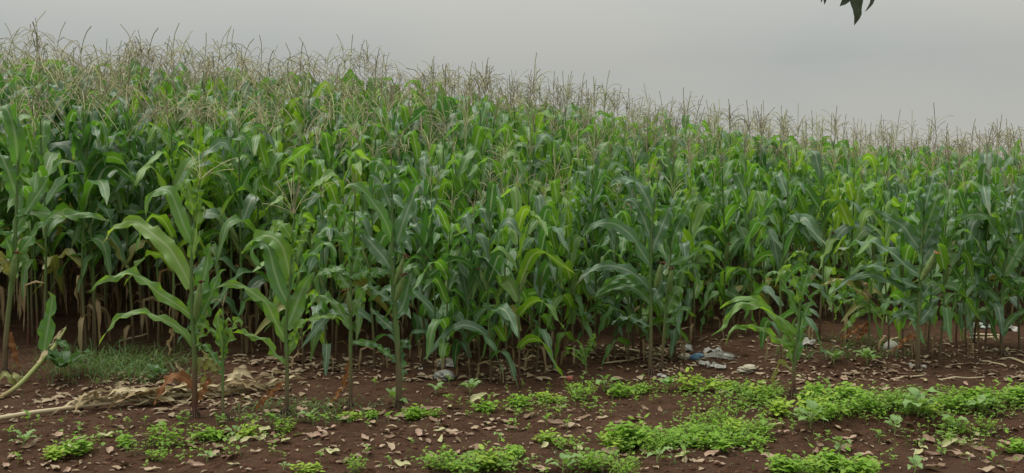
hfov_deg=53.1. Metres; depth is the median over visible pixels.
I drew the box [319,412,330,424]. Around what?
seedling
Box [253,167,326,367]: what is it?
maize plant
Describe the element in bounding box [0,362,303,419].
fallen maize stalk
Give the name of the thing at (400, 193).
maize plant
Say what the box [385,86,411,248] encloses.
maize plant
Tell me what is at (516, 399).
weed clump
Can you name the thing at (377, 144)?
maize plant
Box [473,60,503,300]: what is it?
maize plant
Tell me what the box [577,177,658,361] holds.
maize plant
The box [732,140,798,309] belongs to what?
maize plant
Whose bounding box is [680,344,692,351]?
paper scrap
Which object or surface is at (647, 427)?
weed clump
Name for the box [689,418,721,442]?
weed clump
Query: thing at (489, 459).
weed clump
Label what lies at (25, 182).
maize plant
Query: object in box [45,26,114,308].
maize plant
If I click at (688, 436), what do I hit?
weed clump
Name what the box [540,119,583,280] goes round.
maize plant
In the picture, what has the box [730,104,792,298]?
maize plant
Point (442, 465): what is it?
weed clump
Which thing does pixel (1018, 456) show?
fallen leaf
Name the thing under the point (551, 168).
maize plant
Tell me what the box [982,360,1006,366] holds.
dry stalk
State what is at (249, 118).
maize plant
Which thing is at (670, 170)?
maize plant
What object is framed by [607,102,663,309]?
maize plant
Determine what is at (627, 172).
maize plant
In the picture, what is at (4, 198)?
maize plant
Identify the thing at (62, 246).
maize plant
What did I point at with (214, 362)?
maize plant
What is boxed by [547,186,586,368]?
maize plant
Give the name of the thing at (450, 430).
fallen leaf
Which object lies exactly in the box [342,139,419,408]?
maize plant
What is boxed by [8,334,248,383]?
grass
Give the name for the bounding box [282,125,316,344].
maize plant
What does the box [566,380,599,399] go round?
weed clump
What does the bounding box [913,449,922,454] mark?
fallen leaf
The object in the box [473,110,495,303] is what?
maize plant
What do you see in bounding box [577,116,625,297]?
maize plant
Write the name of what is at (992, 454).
seedling
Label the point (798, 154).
maize plant
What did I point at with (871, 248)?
maize plant
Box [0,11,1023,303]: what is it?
maize crop
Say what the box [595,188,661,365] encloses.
maize plant
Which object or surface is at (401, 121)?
maize plant
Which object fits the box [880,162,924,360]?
maize plant
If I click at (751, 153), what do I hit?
maize plant
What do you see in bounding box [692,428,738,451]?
weed clump
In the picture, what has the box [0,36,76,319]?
maize plant
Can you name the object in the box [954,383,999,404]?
weed clump
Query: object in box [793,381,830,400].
weed clump
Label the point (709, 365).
scrap
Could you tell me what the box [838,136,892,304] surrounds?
maize plant
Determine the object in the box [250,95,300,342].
maize plant
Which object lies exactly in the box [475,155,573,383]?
maize plant
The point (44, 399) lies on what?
leaf litter
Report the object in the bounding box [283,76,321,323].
maize plant
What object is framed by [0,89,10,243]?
maize plant
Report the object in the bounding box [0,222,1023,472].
ground
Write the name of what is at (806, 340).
scrap
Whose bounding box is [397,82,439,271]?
maize plant
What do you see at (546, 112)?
maize plant
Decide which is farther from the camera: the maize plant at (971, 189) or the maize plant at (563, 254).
the maize plant at (971, 189)
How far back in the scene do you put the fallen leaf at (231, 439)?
6.52 m
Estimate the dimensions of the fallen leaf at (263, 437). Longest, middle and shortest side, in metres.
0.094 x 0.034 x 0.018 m
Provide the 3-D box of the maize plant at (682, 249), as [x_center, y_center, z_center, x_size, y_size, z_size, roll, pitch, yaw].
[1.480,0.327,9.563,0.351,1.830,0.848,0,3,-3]
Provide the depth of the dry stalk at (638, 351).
9.81 m
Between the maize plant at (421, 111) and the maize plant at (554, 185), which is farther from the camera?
the maize plant at (421, 111)
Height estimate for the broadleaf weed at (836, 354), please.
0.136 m
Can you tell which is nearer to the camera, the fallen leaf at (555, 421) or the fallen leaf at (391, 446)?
the fallen leaf at (391, 446)
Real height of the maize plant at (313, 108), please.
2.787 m
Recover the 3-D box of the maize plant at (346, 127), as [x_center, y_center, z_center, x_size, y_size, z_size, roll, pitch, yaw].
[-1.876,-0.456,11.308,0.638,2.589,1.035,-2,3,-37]
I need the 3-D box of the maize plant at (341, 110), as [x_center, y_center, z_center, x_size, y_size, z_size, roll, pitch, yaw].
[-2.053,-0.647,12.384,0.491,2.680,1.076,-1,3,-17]
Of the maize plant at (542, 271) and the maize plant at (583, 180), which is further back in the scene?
the maize plant at (583, 180)
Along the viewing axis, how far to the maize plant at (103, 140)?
10.56 m
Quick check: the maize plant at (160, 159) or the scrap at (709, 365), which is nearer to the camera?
the scrap at (709, 365)
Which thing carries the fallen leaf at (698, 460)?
on the ground at (42, 426)
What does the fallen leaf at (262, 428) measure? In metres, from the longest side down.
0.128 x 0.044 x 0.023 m
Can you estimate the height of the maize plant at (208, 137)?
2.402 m
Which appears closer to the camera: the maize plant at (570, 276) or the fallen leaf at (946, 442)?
the fallen leaf at (946, 442)
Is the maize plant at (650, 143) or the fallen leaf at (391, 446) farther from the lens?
the maize plant at (650, 143)
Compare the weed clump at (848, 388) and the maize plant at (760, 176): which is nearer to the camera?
the weed clump at (848, 388)
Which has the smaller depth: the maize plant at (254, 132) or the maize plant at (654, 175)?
the maize plant at (254, 132)
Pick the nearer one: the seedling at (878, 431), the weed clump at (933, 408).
the seedling at (878, 431)
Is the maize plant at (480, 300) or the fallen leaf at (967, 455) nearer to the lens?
the fallen leaf at (967, 455)
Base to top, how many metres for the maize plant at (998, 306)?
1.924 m
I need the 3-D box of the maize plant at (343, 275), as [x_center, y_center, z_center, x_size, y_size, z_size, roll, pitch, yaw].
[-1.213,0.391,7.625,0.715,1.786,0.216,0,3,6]
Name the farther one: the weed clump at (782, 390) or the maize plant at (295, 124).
the maize plant at (295, 124)
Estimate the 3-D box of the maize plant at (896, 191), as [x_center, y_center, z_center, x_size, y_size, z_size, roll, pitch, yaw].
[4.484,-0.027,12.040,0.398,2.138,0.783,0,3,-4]
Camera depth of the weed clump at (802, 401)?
7.07 m
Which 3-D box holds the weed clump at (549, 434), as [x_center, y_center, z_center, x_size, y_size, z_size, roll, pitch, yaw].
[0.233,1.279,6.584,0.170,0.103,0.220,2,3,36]
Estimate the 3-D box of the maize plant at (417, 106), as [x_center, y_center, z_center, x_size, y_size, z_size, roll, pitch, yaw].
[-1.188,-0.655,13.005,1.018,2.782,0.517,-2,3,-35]
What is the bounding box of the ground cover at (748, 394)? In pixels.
[29,374,1023,472]
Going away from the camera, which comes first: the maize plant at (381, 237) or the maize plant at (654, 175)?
the maize plant at (381, 237)
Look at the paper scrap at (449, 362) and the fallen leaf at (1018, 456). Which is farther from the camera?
the paper scrap at (449, 362)
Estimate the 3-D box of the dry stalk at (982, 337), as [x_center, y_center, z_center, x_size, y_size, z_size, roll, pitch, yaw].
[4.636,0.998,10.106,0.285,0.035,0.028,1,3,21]
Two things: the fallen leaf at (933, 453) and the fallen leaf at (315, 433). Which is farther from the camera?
the fallen leaf at (315, 433)
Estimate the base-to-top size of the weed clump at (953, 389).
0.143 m
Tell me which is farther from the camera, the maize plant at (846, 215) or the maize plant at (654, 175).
the maize plant at (654, 175)
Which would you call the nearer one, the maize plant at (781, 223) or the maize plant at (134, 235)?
the maize plant at (134, 235)
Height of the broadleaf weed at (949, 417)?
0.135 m
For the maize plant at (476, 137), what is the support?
on the ground at (42, 426)
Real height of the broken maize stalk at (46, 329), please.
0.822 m
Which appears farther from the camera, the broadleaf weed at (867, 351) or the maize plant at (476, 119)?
the maize plant at (476, 119)
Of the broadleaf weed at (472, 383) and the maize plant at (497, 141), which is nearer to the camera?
the broadleaf weed at (472, 383)
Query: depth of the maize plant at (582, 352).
8.79 m
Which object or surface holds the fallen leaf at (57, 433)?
on the ground at (42, 426)
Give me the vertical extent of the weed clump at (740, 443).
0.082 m
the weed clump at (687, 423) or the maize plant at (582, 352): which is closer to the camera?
the weed clump at (687, 423)
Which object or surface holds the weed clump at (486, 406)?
on the ground at (42, 426)
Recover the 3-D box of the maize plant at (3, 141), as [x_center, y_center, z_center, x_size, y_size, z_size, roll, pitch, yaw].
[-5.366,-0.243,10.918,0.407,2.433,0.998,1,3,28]
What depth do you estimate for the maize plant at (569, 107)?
13.42 m
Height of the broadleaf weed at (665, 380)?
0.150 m
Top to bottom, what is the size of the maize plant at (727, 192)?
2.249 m
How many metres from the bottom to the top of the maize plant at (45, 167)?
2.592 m
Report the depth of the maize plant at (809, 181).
12.46 m
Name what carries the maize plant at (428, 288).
on the ground at (42, 426)
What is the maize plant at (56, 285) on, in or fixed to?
on the ground at (42, 426)
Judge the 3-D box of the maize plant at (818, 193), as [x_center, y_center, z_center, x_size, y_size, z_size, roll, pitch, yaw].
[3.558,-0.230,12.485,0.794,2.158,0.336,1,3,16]
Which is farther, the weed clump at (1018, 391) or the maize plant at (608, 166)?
the maize plant at (608, 166)
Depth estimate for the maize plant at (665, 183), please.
11.51 m
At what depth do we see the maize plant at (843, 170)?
12.45 m
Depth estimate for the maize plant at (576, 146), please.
13.04 m
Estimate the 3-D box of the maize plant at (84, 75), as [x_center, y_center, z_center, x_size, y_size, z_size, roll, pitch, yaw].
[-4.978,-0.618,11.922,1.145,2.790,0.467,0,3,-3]
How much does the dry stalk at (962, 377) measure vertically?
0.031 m
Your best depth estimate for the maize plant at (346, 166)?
11.46 m
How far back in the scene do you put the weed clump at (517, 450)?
6.17 m
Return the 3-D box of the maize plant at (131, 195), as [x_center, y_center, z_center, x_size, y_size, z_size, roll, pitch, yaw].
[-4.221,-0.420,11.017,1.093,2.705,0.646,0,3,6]
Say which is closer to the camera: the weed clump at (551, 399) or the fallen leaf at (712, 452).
the fallen leaf at (712, 452)
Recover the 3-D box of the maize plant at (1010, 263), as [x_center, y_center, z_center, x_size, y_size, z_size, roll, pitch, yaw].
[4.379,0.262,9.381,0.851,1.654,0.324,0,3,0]
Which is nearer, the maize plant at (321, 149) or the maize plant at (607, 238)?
the maize plant at (607, 238)
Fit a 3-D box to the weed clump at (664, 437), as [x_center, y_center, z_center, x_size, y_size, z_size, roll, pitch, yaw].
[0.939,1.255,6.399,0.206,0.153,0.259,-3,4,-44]
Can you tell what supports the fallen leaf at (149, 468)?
on the ground at (42, 426)
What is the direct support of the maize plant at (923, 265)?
on the ground at (42, 426)
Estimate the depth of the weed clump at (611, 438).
6.40 m
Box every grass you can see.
[3,378,1021,470]
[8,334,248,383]
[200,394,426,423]
[772,332,920,359]
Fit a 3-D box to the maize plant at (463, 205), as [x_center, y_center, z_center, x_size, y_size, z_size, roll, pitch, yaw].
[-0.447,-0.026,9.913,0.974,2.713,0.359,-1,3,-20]
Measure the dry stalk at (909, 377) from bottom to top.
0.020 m
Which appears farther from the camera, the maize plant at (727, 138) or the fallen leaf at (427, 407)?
the maize plant at (727, 138)
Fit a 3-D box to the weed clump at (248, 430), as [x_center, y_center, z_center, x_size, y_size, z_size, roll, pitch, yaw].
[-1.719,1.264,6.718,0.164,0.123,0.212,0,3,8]
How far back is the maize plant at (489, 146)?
11.06 m
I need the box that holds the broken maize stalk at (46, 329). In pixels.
[0,291,68,398]
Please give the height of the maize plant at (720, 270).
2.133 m
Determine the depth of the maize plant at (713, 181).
11.46 m
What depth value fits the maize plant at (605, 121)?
12.43 m
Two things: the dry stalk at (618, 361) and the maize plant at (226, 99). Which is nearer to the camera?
the dry stalk at (618, 361)
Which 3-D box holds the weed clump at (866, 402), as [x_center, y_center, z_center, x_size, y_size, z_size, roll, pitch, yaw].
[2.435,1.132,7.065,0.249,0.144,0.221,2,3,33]
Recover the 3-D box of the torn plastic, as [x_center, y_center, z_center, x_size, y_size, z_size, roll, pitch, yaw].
[1.912,1.091,9.424,0.256,0.072,0.578,-1,3,-12]
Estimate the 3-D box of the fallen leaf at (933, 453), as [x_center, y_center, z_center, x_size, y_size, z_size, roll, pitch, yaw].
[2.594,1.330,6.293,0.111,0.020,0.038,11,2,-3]
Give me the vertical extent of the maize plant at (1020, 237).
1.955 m
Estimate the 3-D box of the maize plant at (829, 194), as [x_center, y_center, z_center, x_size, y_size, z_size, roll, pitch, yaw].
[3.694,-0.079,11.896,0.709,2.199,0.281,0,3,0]
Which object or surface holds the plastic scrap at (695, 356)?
on the ground at (42, 426)
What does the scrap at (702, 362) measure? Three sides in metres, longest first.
0.104 x 0.061 x 0.039 m
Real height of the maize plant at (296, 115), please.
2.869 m
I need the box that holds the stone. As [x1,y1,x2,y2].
[883,341,898,350]
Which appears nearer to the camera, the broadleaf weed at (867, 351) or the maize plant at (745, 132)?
the broadleaf weed at (867, 351)
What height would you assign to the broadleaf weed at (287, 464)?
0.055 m
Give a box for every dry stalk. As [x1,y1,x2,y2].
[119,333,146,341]
[604,359,634,363]
[620,347,670,356]
[890,375,924,379]
[938,376,984,380]
[967,337,993,338]
[970,333,999,335]
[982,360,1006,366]
[1001,357,1023,363]
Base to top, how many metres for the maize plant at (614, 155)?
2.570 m
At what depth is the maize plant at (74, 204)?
10.65 m
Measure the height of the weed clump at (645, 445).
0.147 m
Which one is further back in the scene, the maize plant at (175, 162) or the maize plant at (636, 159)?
the maize plant at (636, 159)
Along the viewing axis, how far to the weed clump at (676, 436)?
6.46 m
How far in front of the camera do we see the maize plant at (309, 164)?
10.41 m
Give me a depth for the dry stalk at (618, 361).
9.47 m
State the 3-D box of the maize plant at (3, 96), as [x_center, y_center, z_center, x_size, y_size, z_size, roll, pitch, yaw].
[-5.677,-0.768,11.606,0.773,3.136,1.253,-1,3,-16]
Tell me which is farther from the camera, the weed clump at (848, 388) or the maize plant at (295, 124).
the maize plant at (295, 124)
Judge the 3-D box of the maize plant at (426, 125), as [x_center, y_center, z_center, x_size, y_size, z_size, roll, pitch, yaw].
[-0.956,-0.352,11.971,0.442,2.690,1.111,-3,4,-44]
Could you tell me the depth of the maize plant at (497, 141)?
10.97 m
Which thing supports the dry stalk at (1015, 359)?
on the ground at (42, 426)
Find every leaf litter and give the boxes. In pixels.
[0,358,385,425]
[0,372,1023,471]
[219,343,679,381]
[635,334,1023,380]
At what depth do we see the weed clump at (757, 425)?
6.75 m
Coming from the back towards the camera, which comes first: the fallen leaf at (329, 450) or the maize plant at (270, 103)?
the maize plant at (270, 103)
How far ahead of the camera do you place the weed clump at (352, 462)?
5.77 m
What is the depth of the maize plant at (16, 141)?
8.64 m
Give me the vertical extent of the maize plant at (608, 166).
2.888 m
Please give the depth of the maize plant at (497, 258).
8.59 m
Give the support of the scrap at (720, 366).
on the ground at (42, 426)
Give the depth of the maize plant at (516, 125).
12.44 m
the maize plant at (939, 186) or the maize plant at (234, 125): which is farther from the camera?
the maize plant at (939, 186)
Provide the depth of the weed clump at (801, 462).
5.77 m
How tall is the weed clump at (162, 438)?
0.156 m
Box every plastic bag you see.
[433,369,454,380]
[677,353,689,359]
[737,364,757,373]
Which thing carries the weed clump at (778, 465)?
on the ground at (42, 426)
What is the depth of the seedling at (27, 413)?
6.95 m
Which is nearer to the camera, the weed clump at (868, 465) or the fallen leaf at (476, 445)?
the weed clump at (868, 465)
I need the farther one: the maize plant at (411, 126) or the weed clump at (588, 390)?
the maize plant at (411, 126)
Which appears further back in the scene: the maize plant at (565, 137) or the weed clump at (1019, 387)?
the maize plant at (565, 137)
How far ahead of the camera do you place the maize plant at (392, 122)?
11.78 m
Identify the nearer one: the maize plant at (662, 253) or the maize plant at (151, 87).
the maize plant at (662, 253)
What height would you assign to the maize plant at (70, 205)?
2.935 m
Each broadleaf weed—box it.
[9,429,37,445]
[39,348,93,379]
[145,363,169,378]
[197,450,215,460]
[225,425,240,435]
[278,462,289,469]
[298,408,316,420]
[386,387,407,406]
[427,381,444,393]
[458,378,480,393]
[494,432,502,441]
[544,453,582,472]
[593,374,620,391]
[647,446,672,462]
[658,376,675,390]
[793,399,827,428]
[823,350,843,363]
[823,435,851,452]
[853,347,880,364]
[884,414,908,433]
[902,387,943,416]
[907,455,925,472]
[940,414,967,426]
[965,394,996,413]
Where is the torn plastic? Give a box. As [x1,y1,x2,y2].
[703,346,738,359]
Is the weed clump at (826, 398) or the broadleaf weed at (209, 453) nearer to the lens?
the broadleaf weed at (209, 453)
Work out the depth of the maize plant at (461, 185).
10.36 m
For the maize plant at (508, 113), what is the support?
on the ground at (42, 426)
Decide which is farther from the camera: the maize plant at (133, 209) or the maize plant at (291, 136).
the maize plant at (291, 136)
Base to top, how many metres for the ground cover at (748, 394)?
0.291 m
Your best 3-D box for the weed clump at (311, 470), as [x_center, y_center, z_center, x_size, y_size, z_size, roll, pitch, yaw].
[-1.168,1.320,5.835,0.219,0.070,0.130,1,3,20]
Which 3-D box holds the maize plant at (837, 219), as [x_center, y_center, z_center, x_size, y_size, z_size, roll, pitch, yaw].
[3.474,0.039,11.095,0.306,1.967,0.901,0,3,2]
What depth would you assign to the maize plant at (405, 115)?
12.26 m
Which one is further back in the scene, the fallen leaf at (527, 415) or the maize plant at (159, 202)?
the maize plant at (159, 202)
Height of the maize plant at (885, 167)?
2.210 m
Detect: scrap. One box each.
[438,359,455,366]
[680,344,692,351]
[688,353,703,359]
[698,360,709,364]
[706,361,717,367]
[714,364,726,369]
[801,337,815,345]
[1008,325,1017,330]
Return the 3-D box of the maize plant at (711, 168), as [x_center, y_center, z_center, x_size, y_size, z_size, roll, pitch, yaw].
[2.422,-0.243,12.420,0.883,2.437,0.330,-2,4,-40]
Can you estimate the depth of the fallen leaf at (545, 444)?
6.44 m
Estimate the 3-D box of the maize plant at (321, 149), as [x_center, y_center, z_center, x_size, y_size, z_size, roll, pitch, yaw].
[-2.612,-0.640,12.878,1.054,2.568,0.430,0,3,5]
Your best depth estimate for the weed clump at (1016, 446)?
6.33 m
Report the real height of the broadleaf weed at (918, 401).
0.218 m
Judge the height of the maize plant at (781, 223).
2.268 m
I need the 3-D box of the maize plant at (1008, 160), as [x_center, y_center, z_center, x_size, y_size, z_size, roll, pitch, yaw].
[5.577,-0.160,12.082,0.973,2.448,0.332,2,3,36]
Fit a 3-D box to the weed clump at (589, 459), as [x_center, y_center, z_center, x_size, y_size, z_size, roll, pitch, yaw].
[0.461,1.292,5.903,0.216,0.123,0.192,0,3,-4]
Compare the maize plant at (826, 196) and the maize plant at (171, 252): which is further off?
the maize plant at (826, 196)
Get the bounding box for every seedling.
[11,452,21,464]
[21,410,31,425]
[153,420,163,435]
[315,448,328,461]
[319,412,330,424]
[676,445,690,462]
[756,420,767,433]
[870,429,885,442]
[986,451,997,463]
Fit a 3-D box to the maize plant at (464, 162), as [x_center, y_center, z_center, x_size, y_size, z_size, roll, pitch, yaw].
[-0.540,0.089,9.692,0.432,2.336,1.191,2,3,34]
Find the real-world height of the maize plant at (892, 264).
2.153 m
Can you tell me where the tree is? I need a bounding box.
[821,0,874,24]
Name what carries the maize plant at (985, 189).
on the ground at (42, 426)
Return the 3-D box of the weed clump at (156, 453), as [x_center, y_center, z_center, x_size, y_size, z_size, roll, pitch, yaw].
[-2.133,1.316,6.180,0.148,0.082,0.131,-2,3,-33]
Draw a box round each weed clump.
[39,444,66,459]
[57,434,95,457]
[109,432,138,447]
[139,422,183,445]
[147,449,171,460]
[191,425,226,440]
[235,419,264,437]
[273,418,295,432]
[289,461,325,472]
[341,410,362,419]
[344,454,368,472]
[364,409,380,418]
[394,403,430,419]
[425,443,456,469]
[429,408,445,416]
[447,453,484,472]
[463,443,514,470]
[471,398,500,412]
[495,438,525,457]
[505,393,532,406]
[532,427,566,443]
[535,391,563,402]
[551,434,576,448]
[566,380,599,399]
[576,451,610,470]
[596,451,643,472]
[599,432,625,449]
[604,413,651,446]
[606,381,634,397]
[616,420,664,440]
[633,382,657,393]
[633,429,664,452]
[647,426,681,448]
[660,425,692,446]
[673,367,715,391]
[674,431,704,448]
[675,421,702,434]
[681,401,735,428]
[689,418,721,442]
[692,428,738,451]
[708,379,738,393]
[708,419,737,435]
[721,417,746,434]
[725,374,750,394]
[727,435,755,447]
[730,412,780,434]
[737,429,773,450]
[748,380,775,397]
[756,384,788,398]
[759,450,808,472]
[765,396,795,416]
[788,456,814,472]
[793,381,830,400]
[795,390,834,415]
[801,408,830,421]
[802,454,825,472]
[805,465,834,472]
[808,443,855,471]
[812,386,849,405]
[816,398,857,420]
[823,378,877,405]
[825,457,860,472]
[842,446,888,472]
[849,390,883,410]
[866,399,894,413]
[874,386,913,411]
[913,399,942,415]
[933,390,964,410]
[936,385,966,401]
[949,388,978,412]
[949,419,975,434]
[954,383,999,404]
[974,414,998,430]
[981,380,1015,408]
[994,379,1023,401]
[998,429,1023,453]
[1005,377,1023,404]
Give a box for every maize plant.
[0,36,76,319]
[0,42,39,305]
[0,43,80,302]
[0,69,40,308]
[0,72,109,374]
[0,80,96,329]
[0,82,88,318]
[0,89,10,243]
[0,95,79,344]
[0,100,47,322]
[0,105,28,326]
[0,111,49,343]
[4,87,74,296]
[7,88,54,335]
[14,78,71,293]
[30,66,84,318]
[32,67,136,353]
[35,76,140,350]
[43,60,133,324]
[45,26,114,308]
[47,84,126,346]
[51,44,127,321]
[58,60,124,297]
[62,63,116,294]
[66,86,127,292]
[71,65,184,347]
[74,62,134,300]
[79,85,130,331]
[89,148,237,418]
[94,69,165,319]
[95,91,193,333]
[96,68,151,293]
[97,62,173,333]
[98,60,175,308]
[103,84,156,309]
[108,95,214,344]
[111,28,183,295]
[116,52,160,269]
[116,84,187,314]
[124,94,227,351]
[133,56,176,292]
[136,93,192,310]
[142,42,201,249]
[147,63,213,295]
[148,80,195,301]
[150,101,236,332]
[155,96,247,317]
[157,91,234,318]
[167,52,228,243]
[167,95,294,353]
[174,90,238,342]
[176,60,250,243]
[181,91,224,289]
[187,52,240,294]
[187,80,248,307]
[187,101,242,310]
[188,93,263,346]
[189,56,239,228]
[191,84,290,329]
[198,292,242,422]
[203,60,306,321]
[208,168,344,415]
[209,98,288,324]
[211,95,314,344]
[212,39,274,310]
[212,109,311,353]
[216,66,266,281]
[226,66,280,289]
[230,88,269,280]
[234,93,292,293]
[241,69,295,320]
[241,72,322,224]
[247,114,297,320]
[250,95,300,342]
[252,76,293,223]
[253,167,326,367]
[260,43,330,222]
[261,109,352,357]
[262,87,295,230]
[264,62,317,293]
[269,54,335,230]
[271,111,336,331]
[276,59,334,233]
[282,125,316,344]
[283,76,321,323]
[283,96,376,345]
[289,76,352,307]
[290,97,369,335]
[294,83,322,273]
[299,180,339,375]
[300,137,410,372]
[301,116,392,361]
[305,169,392,407]
[311,79,364,304]
[317,89,348,248]
[318,64,359,306]
[318,73,358,263]
[323,90,366,254]
[334,124,385,302]
[335,75,376,321]
[335,94,412,314]
[339,76,385,264]
[339,116,389,349]
[341,82,420,327]
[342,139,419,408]
[344,92,390,307]
[344,128,416,347]
[348,106,405,334]
[360,71,394,279]
[362,73,399,300]
[365,53,401,313]
[369,77,425,177]
[374,128,429,334]
[375,80,414,307]
[377,74,429,255]
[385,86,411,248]
[385,156,473,366]
[387,101,452,341]
[388,77,438,311]
[395,72,452,268]
[395,95,419,280]
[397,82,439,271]
[397,123,477,360]
[399,77,436,255]
[405,59,458,291]
[412,185,468,371]
[416,92,453,278]
[416,123,496,353]
[418,82,450,322]
[418,93,498,349]
[421,107,475,321]
[424,163,520,385]
[427,93,475,343]
[429,64,460,323]
[431,90,458,258]
[436,63,468,154]
[436,104,496,334]
[436,179,514,365]
[439,189,509,377]
[442,87,522,332]
[447,61,483,273]
[449,73,494,245]
[452,129,557,357]
[455,82,474,150]
[461,64,500,298]
[465,78,492,179]
[466,175,531,371]
[467,75,558,332]
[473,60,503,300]
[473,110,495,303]
[475,88,513,305]
[475,120,538,299]
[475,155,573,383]
[476,127,561,356]
[477,70,502,159]
[482,144,525,347]
[483,78,525,302]
[494,69,562,284]
[495,92,525,288]
[496,103,559,332]
[502,88,527,133]
[507,84,549,280]
[507,174,569,371]
[511,52,549,279]
[513,85,538,279]
[514,77,549,319]
[514,148,588,365]
[515,77,552,128]
[518,96,564,183]
[522,165,595,356]
[523,95,548,261]
[531,86,562,259]
[538,87,591,286]
[539,102,590,313]
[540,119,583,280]
[541,104,582,289]
[544,91,582,269]
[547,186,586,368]
[549,124,643,353]
[550,77,630,327]
[554,75,581,241]
[556,117,594,317]
[556,130,591,334]
[558,80,631,258]
[560,108,615,313]
[562,333,595,375]
[564,111,600,262]
[565,118,593,301]
[570,92,594,266]
[575,140,613,331]
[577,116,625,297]
[577,122,616,331]
[577,157,673,374]
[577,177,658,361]
[580,70,638,295]
[582,109,640,310]
[582,133,639,324]
[585,128,668,351]
[588,162,689,359]
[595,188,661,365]
[606,115,641,306]
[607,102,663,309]
[615,129,632,193]
[616,119,677,301]
[616,123,667,324]
[619,97,668,266]
[623,104,680,284]
[625,111,693,311]
[627,124,644,255]
[633,122,715,329]
[635,115,667,337]
[644,112,667,283]
[645,174,689,360]
[652,135,688,261]
[652,141,688,317]
[656,191,723,370]
[658,107,703,253]
[664,140,719,344]
[664,142,710,329]
[668,129,704,286]
[676,127,716,321]
[679,136,769,340]
[682,149,738,331]
[685,123,721,303]
[691,131,731,287]
[692,117,749,320]
[692,137,729,307]
[694,112,743,290]
[697,116,726,303]
[699,121,817,334]
[701,167,754,327]
[704,103,724,268]
[711,246,820,399]
[713,99,753,297]
[720,136,759,323]
[722,100,765,301]
[725,113,791,303]
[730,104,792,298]
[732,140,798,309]
[735,116,755,295]
[739,110,815,303]
[743,126,780,323]
[743,143,840,362]
[761,132,796,313]
[777,139,826,309]
[780,115,815,303]
[780,131,881,340]
[782,122,827,310]
[787,132,832,300]
[796,146,865,317]
[804,136,860,311]
[804,139,841,299]
[816,134,889,344]
[818,149,845,323]
[821,250,894,355]
[824,139,873,299]
[828,156,946,370]
[835,133,872,311]
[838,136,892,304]
[840,160,870,318]
[841,153,901,349]
[856,136,899,316]
[860,132,899,309]
[861,123,918,306]
[878,131,934,319]
[880,143,920,306]
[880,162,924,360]
[887,152,941,309]
[896,145,971,354]
[908,145,1018,346]
[915,142,969,308]
[915,147,955,298]
[915,166,981,359]
[924,132,962,307]
[925,169,997,357]
[938,128,1009,308]
[948,175,1023,354]
[952,129,1004,345]
[955,123,1023,312]
[955,159,986,300]
[959,151,1023,349]
[970,115,1014,316]
[972,169,1023,324]
[974,151,1023,349]
[991,152,1023,313]
[1001,123,1022,310]
[1005,226,1021,303]
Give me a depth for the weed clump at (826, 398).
7.31 m
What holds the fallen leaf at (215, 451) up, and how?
on the ground at (42, 426)
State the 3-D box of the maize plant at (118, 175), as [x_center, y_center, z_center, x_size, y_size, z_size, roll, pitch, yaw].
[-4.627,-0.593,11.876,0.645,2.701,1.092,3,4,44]
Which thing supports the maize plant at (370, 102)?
on the ground at (42, 426)
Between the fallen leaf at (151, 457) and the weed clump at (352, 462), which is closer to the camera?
the weed clump at (352, 462)
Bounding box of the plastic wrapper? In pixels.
[973,322,990,328]
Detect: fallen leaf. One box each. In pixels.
[20,440,36,447]
[51,465,59,468]
[52,431,62,435]
[97,431,115,435]
[106,446,113,452]
[114,461,135,463]
[142,455,158,459]
[144,466,156,469]
[187,459,204,465]
[204,450,219,456]
[229,435,240,441]
[240,436,251,442]
[256,433,265,439]
[259,426,270,430]
[303,431,320,436]
[315,426,327,432]
[326,448,339,453]
[361,434,368,439]
[388,443,394,450]
[394,459,410,465]
[415,428,421,435]
[420,405,433,409]
[444,429,457,431]
[470,392,486,401]
[471,443,478,448]
[503,424,517,428]
[524,412,534,417]
[533,465,550,470]
[541,441,548,447]
[547,419,563,422]
[563,422,574,427]
[601,446,619,453]
[626,415,644,419]
[692,458,703,461]
[704,449,719,455]
[842,434,857,438]
[852,451,871,455]
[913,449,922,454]
[923,434,934,441]
[923,466,939,469]
[926,451,941,454]
[932,462,946,465]
[941,438,957,446]
[944,450,965,455]
[955,451,974,458]
[971,445,988,449]
[977,465,994,471]
[1004,454,1023,461]
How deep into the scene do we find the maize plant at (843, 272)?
11.56 m
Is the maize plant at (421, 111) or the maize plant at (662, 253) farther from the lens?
the maize plant at (421, 111)
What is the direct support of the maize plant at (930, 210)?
on the ground at (42, 426)
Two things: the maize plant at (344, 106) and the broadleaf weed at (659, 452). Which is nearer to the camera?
the broadleaf weed at (659, 452)
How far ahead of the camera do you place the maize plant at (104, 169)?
9.69 m
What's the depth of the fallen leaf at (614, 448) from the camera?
6.34 m
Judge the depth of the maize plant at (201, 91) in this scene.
12.59 m
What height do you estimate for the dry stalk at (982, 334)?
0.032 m
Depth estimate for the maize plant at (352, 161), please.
10.35 m
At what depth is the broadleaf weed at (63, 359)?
8.47 m
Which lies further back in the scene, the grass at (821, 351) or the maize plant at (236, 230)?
the maize plant at (236, 230)
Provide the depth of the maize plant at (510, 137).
10.46 m
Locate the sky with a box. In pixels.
[0,0,1023,160]
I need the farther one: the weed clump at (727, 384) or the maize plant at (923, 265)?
the maize plant at (923, 265)
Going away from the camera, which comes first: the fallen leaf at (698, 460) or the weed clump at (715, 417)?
the fallen leaf at (698, 460)
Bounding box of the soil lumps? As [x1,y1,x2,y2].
[0,344,1023,472]
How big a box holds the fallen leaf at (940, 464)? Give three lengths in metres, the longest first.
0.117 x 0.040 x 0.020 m
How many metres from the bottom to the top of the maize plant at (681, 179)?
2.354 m
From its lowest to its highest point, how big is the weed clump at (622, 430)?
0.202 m
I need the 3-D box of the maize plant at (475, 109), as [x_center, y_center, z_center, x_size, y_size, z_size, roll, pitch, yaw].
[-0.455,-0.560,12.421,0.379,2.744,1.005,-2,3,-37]

